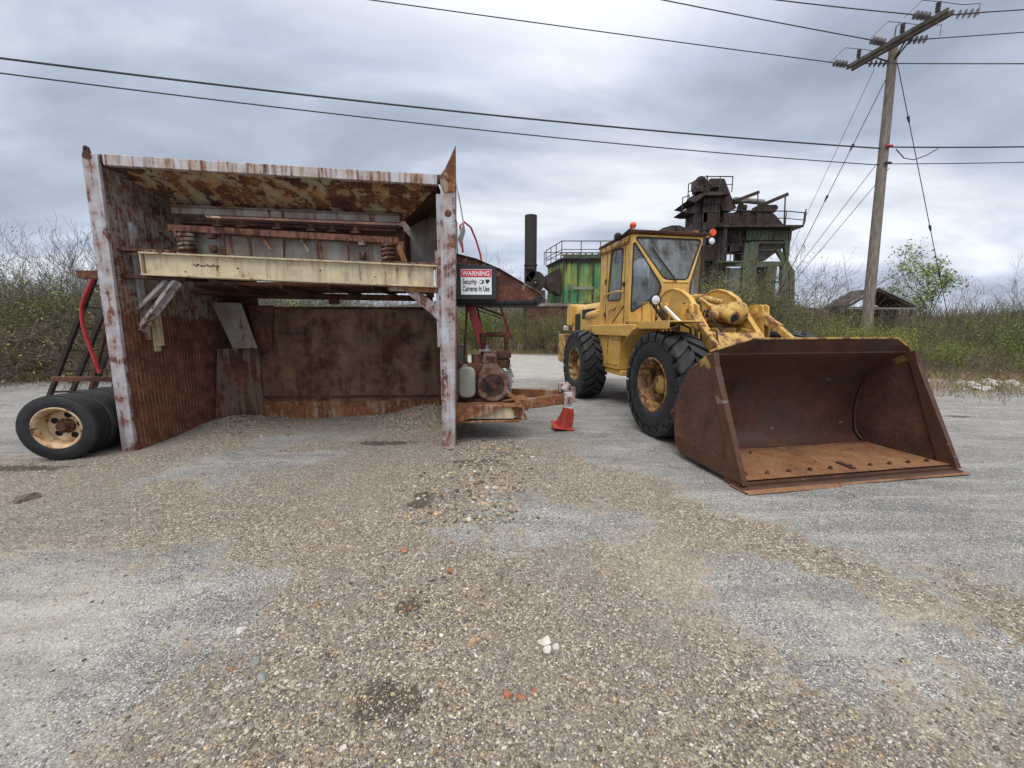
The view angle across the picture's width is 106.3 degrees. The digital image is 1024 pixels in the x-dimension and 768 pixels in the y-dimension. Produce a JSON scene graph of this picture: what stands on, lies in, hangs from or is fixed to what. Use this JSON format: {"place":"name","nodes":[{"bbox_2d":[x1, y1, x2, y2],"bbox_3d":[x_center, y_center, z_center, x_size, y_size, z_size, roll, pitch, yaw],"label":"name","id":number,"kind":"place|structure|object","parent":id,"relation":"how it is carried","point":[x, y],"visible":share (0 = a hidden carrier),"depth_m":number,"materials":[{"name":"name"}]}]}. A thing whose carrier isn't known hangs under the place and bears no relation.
{"place":"outdoors","nodes":[
{"label":"outdoors","id":0,"kind":"place"},
{"bbox_2d":[0,337,1023,767],"bbox_3d":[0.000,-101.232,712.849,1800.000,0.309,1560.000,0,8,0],"label":"ground","id":1,"kind":"structure","parent":0,"point":[992,429],"depth_m":2.40,"materials":[{"name":"grey gravel"}]},
{"bbox_2d":[0,252,41,299],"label":"bare tree","id":2,"kind":"object","parent":1,"relation":"on","point":[15,272],"visible":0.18,"depth_m":16.59,"materials":[{"name":"brown plant"}]},
{"bbox_2d":[0,259,50,355],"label":"shrub","id":3,"kind":"object","parent":1,"relation":"on","point":[17,293],"visible":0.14,"depth_m":13.38,"materials":[{"name":"brown plant"}]},
{"bbox_2d":[12,492,40,503],"bbox_3d":[-4.632,1.094,3.669,0.174,0.101,0.128,-13,15,-57],"label":"stone","id":4,"kind":"object","parent":1,"relation":"on","point":[25,497],"visible":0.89,"depth_m":3.64,"materials":[{"name":"brown stone"}]},
{"bbox_2d":[0,255,71,345],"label":"shrub","id":5,"kind":"object","parent":1,"relation":"on","point":[23,292],"visible":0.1,"depth_m":14.41,"materials":[{"name":"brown plant"}]},
{"bbox_2d":[0,217,79,301],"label":"shrub","id":6,"kind":"object","parent":1,"relation":"on","point":[26,256],"visible":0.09,"depth_m":16.73,"materials":[{"name":"brown plant"}]},
{"bbox_2d":[0,298,79,379],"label":"bramble","id":7,"kind":"object","parent":1,"relation":"on","point":[36,340],"visible":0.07,"depth_m":12.78,"materials":[{"name":"green plant"}]},
{"bbox_2d":[0,221,94,369],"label":"shrub","id":8,"kind":"object","parent":1,"relation":"on","point":[24,313],"visible":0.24,"depth_m":12.36,"materials":[{"name":"green plant"}]},
{"bbox_2d":[0,231,96,343],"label":"shrub","id":9,"kind":"object","parent":1,"relation":"on","point":[39,274],"visible":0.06,"depth_m":15.78,"materials":[{"name":"brown plant"}]},
{"bbox_2d":[0,225,100,359],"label":"shrub","id":10,"kind":"object","parent":1,"relation":"on","point":[47,269],"visible":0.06,"depth_m":15.06,"materials":[{"name":"brown plant"}]},
{"bbox_2d":[12,224,92,304],"bbox_3d":[-17.791,-3.486,15.331,4.619,5.796,2.094,5,9,29],"label":"bare tree","id":11,"kind":"object","parent":1,"relation":"on","point":[81,252],"visible":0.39,"depth_m":14.80,"materials":[{"name":"brown plant"}]},
{"bbox_2d":[0,244,104,375],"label":"shrub","id":12,"kind":"object","parent":1,"relation":"on","point":[67,312],"visible":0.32,"depth_m":12.35,"materials":[{"name":"green plant"}]},
{"bbox_2d":[0,254,106,370],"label":"shrub","id":13,"kind":"object","parent":1,"relation":"on","point":[34,298],"visible":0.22,"depth_m":13.10,"materials":[{"name":"green plant"}]},
{"bbox_2d":[9,235,98,296],"bbox_3d":[-19.650,-3.894,17.458,2.491,6.002,3.776,-1,8,-6],"label":"bare tree","id":14,"kind":"object","parent":1,"relation":"on","point":[56,263],"visible":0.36,"depth_m":16.26,"materials":[{"name":"brown plant"}]},
{"bbox_2d":[3,213,104,342],"bbox_3d":[-16.091,-3.457,16.835,7.612,6.674,7.334,4,9,29],"label":"shrub","id":15,"kind":"object","parent":1,"relation":"on","point":[72,274],"visible":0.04,"depth_m":14.24,"materials":[{"name":"brown plant"}]},
{"bbox_2d":[0,318,108,383],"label":"bramble","id":16,"kind":"object","parent":1,"relation":"on","point":[36,357],"visible":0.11,"depth_m":11.57,"materials":[{"name":"green plant"}]},
{"bbox_2d":[0,243,109,369],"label":"shrub","id":17,"kind":"object","parent":1,"relation":"on","point":[30,295],"visible":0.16,"depth_m":13.00,"materials":[{"name":"green plant"}]},
{"bbox_2d":[0,264,110,390],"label":"bramble","id":18,"kind":"object","parent":1,"relation":"on","point":[62,338],"visible":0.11,"depth_m":10.73,"materials":[{"name":"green plant"}]},
{"bbox_2d":[0,305,110,384],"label":"bramble","id":19,"kind":"object","parent":1,"relation":"on","point":[36,350],"visible":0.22,"depth_m":11.76,"materials":[{"name":"green plant"}]},
{"bbox_2d":[0,297,110,383],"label":"bramble","id":20,"kind":"object","parent":1,"relation":"on","point":[48,353],"visible":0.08,"depth_m":11.55,"materials":[{"name":"green plant"}]},
{"bbox_2d":[0,303,110,386],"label":"bramble","id":21,"kind":"object","parent":1,"relation":"on","point":[22,349],"visible":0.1,"depth_m":12.03,"materials":[{"name":"green plant"}]},
{"bbox_2d":[4,251,106,361],"bbox_3d":[-17.281,-2.781,16.300,6.502,5.158,7.923,5,10,33],"label":"shrub","id":22,"kind":"object","parent":1,"relation":"on","point":[49,286],"visible":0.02,"depth_m":14.30,"materials":[{"name":"brown plant"}]},
{"bbox_2d":[0,290,111,388],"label":"bramble","id":23,"kind":"object","parent":1,"relation":"on","point":[41,354],"visible":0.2,"depth_m":11.00,"materials":[{"name":"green plant"}]},
{"bbox_2d":[11,277,109,372],"bbox_3d":[-14.055,-2.095,14.013,6.564,4.273,5.387,5,9,30],"label":"shrub","id":24,"kind":"object","parent":1,"relation":"on","point":[62,321],"visible":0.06,"depth_m":12.92,"materials":[{"name":"green plant"}]},
{"bbox_2d":[46,233,109,366],"bbox_3d":[-16.920,-3.538,15.687,4.620,5.797,2.095,4,9,28],"label":"bare tree","id":25,"kind":"object","parent":1,"relation":"on","point":[87,261],"visible":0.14,"depth_m":14.55,"materials":[{"name":"brown plant"}]},
{"bbox_2d":[0,274,305,389],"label":"bramble","id":26,"kind":"object","parent":1,"relation":"on","point":[74,342],"visible":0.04,"depth_m":10.62,"materials":[{"name":"green plant"}]},
{"bbox_2d":[15,145,574,459],"bbox_3d":[-3.350,-1.135,5.710,8.524,3.879,2.430,0,8,-3],"label":"feed hopper","id":27,"kind":"object","parent":1,"relation":"on","point":[189,253],"visible":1,"depth_m":5.32,"materials":[{"name":"paint"}]},
{"bbox_2d":[456,264,495,299],"bbox_3d":[-0.499,-1.408,5.289,0.565,0.478,0.047,0,8,-3],"label":"warning sign","id":28,"kind":"object","parent":27,"relation":"attached to","point":[475,282],"visible":1,"depth_m":5.28,"materials":[{"name":"white metal"}]},
{"bbox_2d":[259,299,352,306],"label":"shrub","id":29,"kind":"object","parent":1,"relation":"on","point":[299,303],"visible":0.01,"depth_m":16.11,"materials":[{"name":"green plant"}]},
{"bbox_2d":[259,293,380,306],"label":"shrub","id":30,"kind":"object","parent":1,"relation":"on","point":[302,304],"visible":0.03,"depth_m":16.75,"materials":[{"name":"green plant"}]},
{"bbox_2d":[260,299,379,306],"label":"shrub","id":31,"kind":"object","parent":1,"relation":"on","point":[319,305],"visible":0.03,"depth_m":16.61,"materials":[{"name":"green plant"}]},
{"bbox_2d":[312,293,409,306],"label":"shrub","id":32,"kind":"object","parent":1,"relation":"on","point":[370,302],"visible":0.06,"depth_m":21.83,"materials":[{"name":"green plant"}]},
{"bbox_2d":[418,298,486,344],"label":"shrub","id":33,"kind":"object","parent":1,"relation":"on","point":[460,324],"visible":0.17,"depth_m":26.78,"materials":[{"name":"green plant"}]},
{"bbox_2d":[459,309,503,349],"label":"shrub","id":34,"kind":"object","parent":1,"relation":"on","point":[474,338],"visible":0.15,"depth_m":26.72,"materials":[{"name":"green plant"}]},
{"bbox_2d":[459,309,518,347],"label":"shrub","id":35,"kind":"object","parent":1,"relation":"on","point":[482,326],"visible":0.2,"depth_m":26.63,"materials":[{"name":"green plant"}]},
{"bbox_2d":[462,334,518,350],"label":"bramble","id":36,"kind":"object","parent":1,"relation":"on","point":[488,344],"visible":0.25,"depth_m":27.35,"materials":[{"name":"green plant"}]},
{"bbox_2d":[459,308,534,348],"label":"shrub","id":37,"kind":"object","parent":1,"relation":"on","point":[489,325],"visible":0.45,"depth_m":25.79,"materials":[{"name":"green plant"}]},
{"bbox_2d":[4,283,1023,342],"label":"brush","id":38,"kind":"object","parent":1,"relation":"on","point":[927,315],"visible":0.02,"depth_m":43.15,"materials":[{"name":"green plant"}]},
{"bbox_2d":[488,308,552,349],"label":"shrub","id":39,"kind":"object","parent":1,"relation":"on","point":[522,325],"visible":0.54,"depth_m":25.95,"materials":[{"name":"green plant"}]},
{"bbox_2d":[494,313,553,349],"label":"shrub","id":40,"kind":"object","parent":1,"relation":"on","point":[517,330],"visible":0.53,"depth_m":25.88,"materials":[{"name":"green plant"}]},
{"bbox_2d":[496,329,557,352],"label":"bramble","id":41,"kind":"object","parent":1,"relation":"on","point":[516,349],"visible":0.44,"depth_m":25.71,"materials":[{"name":"green plant"}]},
{"bbox_2d":[523,214,544,348],"bbox_3d":[1.712,-7.609,29.309,1.630,9.902,1.210,0,8,0],"label":"exhaust stack","id":42,"kind":"object","parent":1,"relation":"on","point":[530,269],"visible":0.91,"depth_m":28.60,"materials":[{"name":"metal"}]},
{"bbox_2d":[513,324,564,355],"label":"bramble","id":43,"kind":"object","parent":1,"relation":"on","point":[540,349],"visible":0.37,"depth_m":24.55,"materials":[{"name":"green plant"}]},
{"bbox_2d":[511,306,572,351],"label":"shrub","id":44,"kind":"object","parent":1,"relation":"on","point":[538,338],"visible":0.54,"depth_m":24.93,"materials":[{"name":"green plant"}]},
{"bbox_2d":[538,635,550,645],"bbox_3d":[0.170,1.336,1.991,0.068,0.051,0.043,-2,8,-14],"label":"stone","id":45,"kind":"object","parent":1,"relation":"on","point":[545,641],"visible":0.94,"depth_m":1.98,"materials":[{"name":"white stone"}]},
{"bbox_2d":[535,306,571,351],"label":"shrub","id":46,"kind":"object","parent":1,"relation":"on","point":[555,327],"visible":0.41,"depth_m":23.73,"materials":[{"name":"green plant"}]},
{"bbox_2d":[525,303,583,348],"bbox_3d":[2.807,-3.985,27.311,4.061,3.280,2.400,0,8,0],"label":"rusty bin trailer","id":47,"kind":"object","parent":1,"relation":"on","point":[539,308],"visible":0.27,"depth_m":26.07,"materials":[{"name":"brown metal"}]},
{"bbox_2d":[521,289,597,349],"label":"shrub","id":48,"kind":"object","parent":1,"relation":"on","point":[555,322],"visible":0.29,"depth_m":24.11,"materials":[{"name":"green plant"}]},
{"bbox_2d":[551,404,574,430],"bbox_3d":[0.816,0.480,6.131,0.376,0.499,0.303,-1,8,-6],"label":"traffic cone","id":49,"kind":"object","parent":1,"relation":"on","point":[564,420],"visible":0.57,"depth_m":6.10,"materials":[{"name":"orange plastic"}]},
{"bbox_2d":[543,241,638,304],"bbox_3d":[5.963,-6.928,30.952,7.103,8.086,3.753,0,8,0],"label":"storage tank","id":50,"kind":"object","parent":1,"relation":"on","point":[571,272],"visible":0.52,"depth_m":29.21,"materials":[{"name":"green metal"}]},
{"bbox_2d":[578,270,709,307],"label":"shrub","id":51,"kind":"object","parent":1,"relation":"on","point":[615,293],"visible":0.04,"depth_m":22.67,"materials":[{"name":"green plant"}]},
{"bbox_2d":[591,267,713,303],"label":"shrub","id":52,"kind":"object","parent":1,"relation":"on","point":[650,291],"visible":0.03,"depth_m":22.73,"materials":[{"name":"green plant"}]},
{"bbox_2d":[676,256,769,310],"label":"shrub","id":53,"kind":"object","parent":1,"relation":"on","point":[724,285],"visible":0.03,"depth_m":21.57,"materials":[{"name":"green plant"}]},
{"bbox_2d":[678,245,803,322],"bbox_3d":[11.550,-4.260,21.347,8.372,7.054,8.045,4,9,28],"label":"shrub","id":54,"kind":"object","parent":1,"relation":"on","point":[742,282],"visible":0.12,"depth_m":20.23,"materials":[{"name":"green plant"}]},
{"bbox_2d":[704,272,804,326],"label":"shrub","id":55,"kind":"object","parent":1,"relation":"on","point":[765,300],"visible":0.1,"depth_m":19.89,"materials":[{"name":"green plant"}]},
{"bbox_2d":[737,234,777,300],"bbox_3d":[18.186,-6.839,29.698,2.635,8.354,6.431,2,8,10],"label":"bare tree","id":56,"kind":"object","parent":1,"relation":"on","point":[763,270],"visible":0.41,"depth_m":27.42,"materials":[{"name":"brown plant"}]},
{"bbox_2d":[558,222,970,494],"bbox_3d":[2.993,-1.288,7.614,2.880,3.606,7.988,-1,8,-10],"label":"wheel loader","id":57,"kind":"object","parent":1,"relation":"on","point":[732,390],"visible":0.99,"depth_m":5.10,"materials":[{"name":"metal"}]},
{"bbox_2d":[699,249,840,329],"bbox_3d":[13.044,-4.386,22.041,9.033,6.682,8.376,4,9,26],"label":"shrub","id":58,"kind":"object","parent":1,"relation":"on","point":[719,286],"visible":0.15,"depth_m":20.31,"materials":[{"name":"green plant"}]},
{"bbox_2d":[740,293,827,334],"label":"shrub","id":59,"kind":"object","parent":1,"relation":"on","point":[788,318],"visible":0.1,"depth_m":17.54,"materials":[{"name":"green plant"}]},
{"bbox_2d":[700,241,876,334],"bbox_3d":[13.688,-4.363,20.740,7.568,6.016,10.882,3,9,21],"label":"shrub","id":60,"kind":"object","parent":1,"relation":"on","point":[789,285],"visible":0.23,"depth_m":19.04,"materials":[{"name":"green plant"}]},
{"bbox_2d":[770,296,850,336],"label":"shrub","id":61,"kind":"object","parent":1,"relation":"on","point":[807,320],"visible":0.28,"depth_m":15.43,"materials":[{"name":"green plant"}]},
{"bbox_2d":[767,298,861,336],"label":"shrub","id":62,"kind":"object","parent":1,"relation":"on","point":[838,319],"visible":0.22,"depth_m":18.41,"materials":[{"name":"green plant"}]},
{"bbox_2d":[765,70,873,303],"bbox_3d":[13.013,-6.623,17.668,0.018,11.278,5.037,-2,8,-14],"label":"guy wire","id":63,"kind":"object","parent":1,"relation":"attached to","point":[822,180],"visible":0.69,"depth_m":16.37,"materials":[{"name":"black metal"}]},
{"bbox_2d":[773,283,874,336],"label":"shrub","id":64,"kind":"object","parent":1,"relation":"on","point":[818,314],"visible":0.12,"depth_m":19.15,"materials":[{"name":"green plant"}]},
{"bbox_2d":[723,232,925,336],"bbox_3d":[15.324,-4.425,20.389,8.581,7.809,8.907,7,10,38],"label":"shrub","id":65,"kind":"object","parent":1,"relation":"on","point":[829,299],"visible":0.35,"depth_m":19.08,"materials":[{"name":"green plant"}]},
{"bbox_2d":[793,314,922,355],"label":"shrub","id":66,"kind":"object","parent":1,"relation":"on","point":[857,331],"visible":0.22,"depth_m":15.23,"materials":[{"name":"green plant"}]},
{"bbox_2d":[821,304,897,336],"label":"shrub","id":67,"kind":"object","parent":1,"relation":"on","point":[860,322],"visible":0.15,"depth_m":18.17,"materials":[{"name":"green plant"}]},
{"bbox_2d":[826,287,917,336],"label":"shed","id":68,"kind":"structure","parent":1,"relation":"on","point":[887,295],"depth_m":38.38,"materials":[{"name":"wood"}]},
{"bbox_2d":[816,316,940,352],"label":"shrub","id":69,"kind":"object","parent":1,"relation":"on","point":[845,334],"visible":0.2,"depth_m":14.35,"materials":[{"name":"green plant"}]},
{"bbox_2d":[885,267,920,323],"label":"bare tree","id":70,"kind":"object","parent":1,"relation":"on","point":[901,287],"visible":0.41,"depth_m":47.19,"materials":[{"name":"plant"}]},
{"bbox_2d":[859,307,956,360],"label":"shrub","id":71,"kind":"object","parent":1,"relation":"on","point":[930,333],"visible":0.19,"depth_m":17.34,"materials":[{"name":"green plant"}]},
{"bbox_2d":[828,0,989,336],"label":"utility pole","id":72,"kind":"object","parent":1,"relation":"on","point":[891,46],"visible":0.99,"depth_m":14.68,"materials":[{"name":"brown wood"}]},
{"bbox_2d":[0,72,878,164],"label":"overhead cable","id":73,"kind":"object","parent":72,"relation":"attached to","point":[406,121],"visible":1,"depth_m":11.34,"materials":[{"name":"metal"}]},
{"bbox_2d":[0,57,880,148],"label":"overhead cable","id":74,"kind":"object","parent":72,"relation":"attached to","point":[132,74],"visible":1,"depth_m":11.61,"materials":[{"name":"metal"}]},
{"bbox_2d":[371,0,827,61],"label":"power line","id":75,"kind":"object","parent":72,"relation":"attached to","point":[592,30],"visible":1,"depth_m":13.53,"materials":[{"name":"metal"}]},
{"bbox_2d":[662,0,865,38],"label":"power line","id":76,"kind":"object","parent":72,"relation":"attached to","point":[762,19],"visible":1,"depth_m":12.99,"materials":[{"name":"metal"}]},
{"bbox_2d":[772,165,875,300],"bbox_3d":[13.842,-5.257,19.203,0.019,8.144,7.587,-1,8,-7],"label":"guy wire","id":77,"kind":"object","parent":72,"relation":"attached to","point":[832,221],"visible":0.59,"depth_m":16.80,"materials":[{"name":"black metal"}]},
{"bbox_2d":[770,77,886,310],"bbox_3d":[13.038,-6.423,17.040,0.100,11.063,4.253,-5,10,-32],"label":"guy wire","id":78,"kind":"object","parent":72,"relation":"attached to","point":[827,196],"visible":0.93,"depth_m":16.25,"materials":[{"name":"metal"}]},
{"bbox_2d":[776,0,907,14],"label":"power line","id":79,"kind":"object","parent":72,"relation":"attached to","point":[841,7],"visible":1,"depth_m":12.43,"materials":[{"name":"metal"}]},
{"bbox_2d":[897,64,952,339],"bbox_3d":[17.445,-6.496,16.019,6.168,11.501,0.095,-2,8,-15],"label":"guy wire","id":80,"kind":"object","parent":72,"relation":"attached to","point":[929,226],"visible":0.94,"depth_m":15.59,"materials":[{"name":"metal"}]},
{"bbox_2d":[889,146,1023,147],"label":"overhead cable","id":81,"kind":"object","parent":72,"relation":"attached to","point":[962,147],"visible":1,"depth_m":14.19,"materials":[{"name":"metal"}]},
{"bbox_2d":[892,162,1023,163],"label":"overhead cable","id":82,"kind":"object","parent":72,"relation":"attached to","point":[957,163],"visible":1,"depth_m":14.37,"materials":[{"name":"metal"}]},
{"bbox_2d":[895,63,1023,63],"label":"power line","id":83,"kind":"object","parent":72,"relation":"attached to","point":[959,63],"visible":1,"depth_m":13.14,"materials":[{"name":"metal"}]},
{"bbox_2d":[936,32,1023,38],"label":"power line","id":84,"kind":"object","parent":72,"relation":"attached to","point":[979,35],"visible":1,"depth_m":13.49,"materials":[{"name":"metal"}]},
{"bbox_2d":[882,234,979,338],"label":"blossom tree","id":85,"kind":"object","parent":1,"relation":"on","point":[929,273],"visible":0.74,"depth_m":44.44,"materials":[{"name":"green plant"}]},
{"bbox_2d":[912,337,972,370],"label":"shrub","id":86,"kind":"object","parent":1,"relation":"on","point":[939,352],"visible":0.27,"depth_m":14.42,"materials":[{"name":"green plant"}]},
{"bbox_2d":[901,325,986,372],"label":"shrub","id":87,"kind":"object","parent":1,"relation":"on","point":[957,351],"visible":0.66,"depth_m":13.34,"materials":[{"name":"green plant"}]},
{"bbox_2d":[884,276,1023,370],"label":"shrub","id":88,"kind":"object","parent":1,"relation":"on","point":[966,334],"visible":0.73,"depth_m":14.52,"materials":[{"name":"green plant"}]},
{"bbox_2d":[886,273,1023,365],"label":"shrub","id":89,"kind":"object","parent":1,"relation":"on","point":[950,326],"visible":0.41,"depth_m":16.52,"materials":[{"name":"green plant"}]},
{"bbox_2d":[911,303,1008,363],"bbox_3d":[20.310,-2.220,17.691,4.166,3.082,3.863,-8,11,-43],"label":"shrub","id":90,"kind":"object","parent":1,"relation":"on","point":[955,336],"visible":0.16,"depth_m":17.29,"materials":[{"name":"green plant"}]},
{"bbox_2d":[913,335,1023,379],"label":"bramble","id":91,"kind":"object","parent":1,"relation":"on","point":[947,369],"visible":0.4,"depth_m":12.48,"materials":[{"name":"green plant"}]},
{"bbox_2d":[928,281,1023,362],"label":"shrub","id":92,"kind":"object","parent":1,"relation":"on","point":[985,323],"visible":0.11,"depth_m":18.03,"materials":[{"name":"green plant"}]},
{"bbox_2d":[936,274,1023,356],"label":"shrub","id":93,"kind":"object","parent":1,"relation":"on","point":[1006,320],"visible":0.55,"depth_m":14.00,"materials":[{"name":"green plant"}]},
{"bbox_2d":[939,342,1023,379],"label":"bramble","id":94,"kind":"object","parent":1,"relation":"on","point":[997,365],"visible":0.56,"depth_m":12.72,"materials":[{"name":"green plant"}]},
{"bbox_2d":[955,298,1023,368],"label":"shrub","id":95,"kind":"object","parent":1,"relation":"on","point":[1006,315],"visible":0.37,"depth_m":15.15,"materials":[{"name":"green plant"}]},
{"bbox_2d":[964,301,1023,372],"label":"shrub","id":96,"kind":"object","parent":1,"relation":"on","point":[1010,352],"visible":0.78,"depth_m":13.29,"materials":[{"name":"green plant"}]},
{"bbox_2d":[966,340,1023,374],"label":"bramble","id":97,"kind":"object","parent":1,"relation":"on","point":[1001,360],"visible":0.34,"depth_m":13.24,"materials":[{"name":"green plant"}]},
{"bbox_2d":[983,315,1023,366],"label":"shrub","id":98,"kind":"object","parent":1,"relation":"on","point":[1010,339],"visible":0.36,"depth_m":13.97,"materials":[{"name":"green plant"}]},
{"bbox_2d":[1006,253,1023,309],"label":"bare tree","id":99,"kind":"object","parent":1,"relation":"on","point":[1014,285],"visible":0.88,"depth_m":17.87,"materials":[{"name":"brown plant"}]},
{"bbox_2d":[0,347,1023,403],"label":"dry grass","id":100,"kind":"structure","parent":0,"point":[935,376],"depth_m":11.38,"materials":[{"name":"beige plant"}]},
{"bbox_2d":[0,0,1023,315],"label":"sky","id":101,"kind":"structure","parent":0,"point":[587,192],"materials":[{"name":"grey"}]},
{"bbox_2d":[648,225,692,293],"bbox_3d":[12.126,-9.320,30.432,4.136,5.477,3.100,0,8,0],"label":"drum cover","id":102,"kind":"object","parent":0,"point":[684,259],"visible":0.22,"depth_m":29.45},
{"bbox_2d":[395,299,1021,319],"bbox_3d":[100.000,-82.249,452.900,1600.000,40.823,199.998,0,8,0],"label":"hills","id":103,"kind":"structure","parent":0,"point":[498,309],"depth_m":432.61,"materials":[{"name":"green plant"}]},
{"bbox_2d":[673,175,806,314],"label":"batch plant tower","id":104,"kind":"structure","parent":0,"point":[709,205],"depth_m":32.51,"materials":[{"name":"brown metal"}]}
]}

